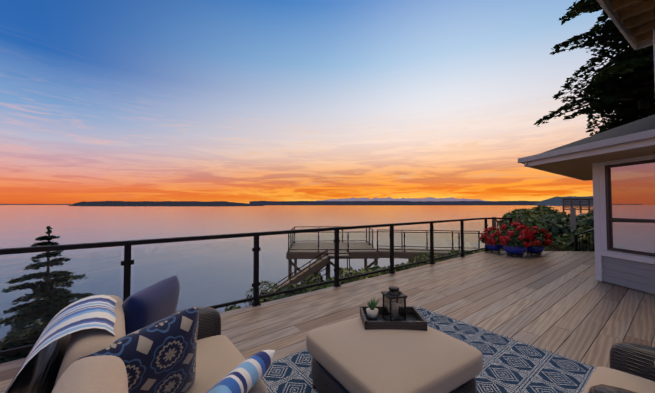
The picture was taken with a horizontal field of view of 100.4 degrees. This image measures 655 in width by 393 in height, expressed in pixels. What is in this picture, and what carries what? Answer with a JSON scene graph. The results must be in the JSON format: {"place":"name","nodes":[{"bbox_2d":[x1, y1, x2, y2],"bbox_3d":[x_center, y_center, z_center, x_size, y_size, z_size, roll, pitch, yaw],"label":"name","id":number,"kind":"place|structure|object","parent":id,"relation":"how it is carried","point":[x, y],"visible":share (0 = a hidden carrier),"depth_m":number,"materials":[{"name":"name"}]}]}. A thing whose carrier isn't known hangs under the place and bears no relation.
{"place":"outdoors","nodes":[
{"label":"outdoors","id":0,"kind":"place"},
{"bbox_2d":[0,204,70,204],"bbox_3d":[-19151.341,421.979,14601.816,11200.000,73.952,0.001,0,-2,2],"label":"shore land","id":1,"kind":"structure","parent":0,"point":[35,204],"depth_m":14487.10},
{"bbox_2d":[0,205,592,340],"bbox_3d":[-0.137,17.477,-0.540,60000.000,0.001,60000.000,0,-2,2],"label":"sea water","id":2,"kind":"structure","parent":0,"point":[23,225],"depth_m":145.53,"materials":[{"name":"blue liquid"}]},
{"bbox_2d":[68,201,263,205],"bbox_3d":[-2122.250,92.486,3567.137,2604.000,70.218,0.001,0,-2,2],"label":"island land","id":3,"kind":"structure","parent":2,"relation":"in","point":[155,203],"depth_m":3569.09,"materials":[{"name":"grey"}]},
{"bbox_2d":[0,0,628,203],"label":"sky","id":4,"kind":"structure","parent":0,"point":[238,101],"materials":[{"name":"blue"}]},
{"bbox_2d":[0,251,654,392],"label":"deck boards","id":5,"kind":"object","parent":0,"point":[567,304],"visible":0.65,"depth_m":3.98,"materials":[{"name":"brown wood"}]},
{"bbox_2d":[0,221,497,346],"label":"glass deck rail","id":6,"kind":"object","parent":5,"relation":"on","point":[228,269],"visible":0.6,"depth_m":3.77,"materials":[{"name":"clear glass"}]},
{"bbox_2d":[0,218,512,356],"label":"deck railing","id":7,"kind":"object","parent":5,"relation":"on","point":[127,262],"visible":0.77,"depth_m":4.04,"materials":[{"name":"black metal"}]},
{"bbox_2d":[261,307,595,392],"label":"rug","id":8,"kind":"object","parent":5,"relation":"on","point":[510,365],"visible":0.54,"depth_m":2.46,"materials":[{"name":"blue fabric"}]},
{"bbox_2d":[5,275,274,392],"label":"sofa","id":9,"kind":"object","parent":8,"relation":"on","point":[150,339],"visible":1,"depth_m":1.28,"materials":[{"name":"fabric"}]},
{"bbox_2d":[306,317,482,392],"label":"ottoman","id":10,"kind":"object","parent":8,"relation":"on","point":[353,355],"visible":0.83,"depth_m":1.85,"materials":[{"name":"fabric"}]},
{"bbox_2d":[360,306,426,330],"bbox_3d":[0.549,1.047,2.354,0.510,0.075,0.355,0,-2,2],"label":"wicker tray","id":11,"kind":"object","parent":10,"relation":"on","point":[415,319],"visible":0.79,"depth_m":2.19,"materials":[{"name":"brown wicker"}]},
{"bbox_2d":[366,296,378,319],"bbox_3d":[0.398,0.978,2.413,0.118,0.193,0.110,1,-2,-40],"label":"succulent pot","id":12,"kind":"object","parent":11,"relation":"on","point":[372,312],"visible":1,"depth_m":2.39,"materials":[{"name":"beige ceramic"}]},
{"bbox_2d":[381,286,406,320],"bbox_3d":[0.580,0.908,2.377,0.165,0.330,0.165,0,-2,-14],"label":"lantern","id":13,"kind":"object","parent":11,"relation":"on","point":[393,292],"visible":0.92,"depth_m":2.34,"materials":[{"name":"grey metal"}]},
{"bbox_2d":[582,342,654,392],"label":"arm chair","id":14,"kind":"object","parent":8,"relation":"on","point":[631,369],"visible":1,"depth_m":1.61,"materials":[{"name":"wicker"}]},
{"bbox_2d":[485,244,544,256],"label":"flower pots","id":15,"kind":"object","parent":5,"relation":"on","point":[516,250],"visible":0.52,"depth_m":7.91,"materials":[{"name":"blue ceramic"}]},
{"bbox_2d":[479,221,552,247],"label":"flowers","id":16,"kind":"object","parent":15,"relation":"in","point":[513,234],"visible":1,"depth_m":7.82,"materials":[{"name":"red plant"}]},
{"bbox_2d":[574,229,593,251],"bbox_3d":[8.959,1.503,8.870,1.612,1.599,0.070,0,-2,11],"label":"railing","id":17,"kind":"object","parent":5,"relation":"on","point":[576,241],"visible":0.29,"depth_m":8.98,"materials":[{"name":"black metal"}]},
{"bbox_2d":[249,201,539,204],"bbox_3d":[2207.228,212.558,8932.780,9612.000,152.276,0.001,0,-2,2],"label":"shore land","id":18,"kind":"structure","parent":0,"point":[393,202],"depth_m":8934.24,"materials":[{"name":"grey"}]},
{"bbox_2d":[317,197,482,201],"bbox_3d":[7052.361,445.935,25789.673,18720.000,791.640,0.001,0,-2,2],"label":"mountains","id":19,"kind":"structure","parent":0,"point":[406,199],"depth_m":25786.08,"materials":[{"name":"stone"}]},
{"bbox_2d":[533,196,592,205],"bbox_3d":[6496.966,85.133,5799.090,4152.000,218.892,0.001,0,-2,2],"label":"hill","id":20,"kind":"structure","parent":0,"point":[555,201],"depth_m":5847.03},
{"bbox_2d":[518,0,654,293],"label":"house","id":21,"kind":"structure","parent":0,"point":[616,165],"depth_m":4.81,"materials":[{"name":"white paint"}]},
{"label":"bluff ground","id":22,"kind":"structure","parent":0,"visible":0},
{"bbox_2d":[0,0,654,363],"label":"trees","id":23,"kind":"object","parent":22,"relation":"on","point":[546,217],"depth_m":12.67,"materials":[{"name":"green plant"}]},
{"bbox_2d":[261,242,479,301],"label":"pier","id":24,"kind":"structure","parent":22,"relation":"on","point":[358,254],"depth_m":13.72,"materials":[{"name":"brown wood"}]},
{"bbox_2d":[259,226,484,294],"bbox_3d":[2.256,3.890,14.764,11.445,4.160,4.845,0,-2,2],"label":"platform railing","id":25,"kind":"object","parent":24,"relation":"on","point":[401,246],"visible":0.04,"depth_m":13.77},
{"bbox_2d":[289,228,483,249],"bbox_3d":[2.884,2.299,15.248,9.973,0.770,3.801,0,-2,2],"label":"railing","id":26,"kind":"object","parent":25,"relation":"attached to","point":[291,238],"visible":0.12,"depth_m":13.89,"materials":[{"name":"clear glass"}]},
{"bbox_2d":[492,198,592,250],"bbox_3d":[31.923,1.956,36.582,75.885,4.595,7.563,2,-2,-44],"label":"pergola","id":27,"kind":"object","parent":22,"relation":"on","point":[572,209],"visible":0.25,"depth_m":60.77,"materials":[{"name":"brown"}]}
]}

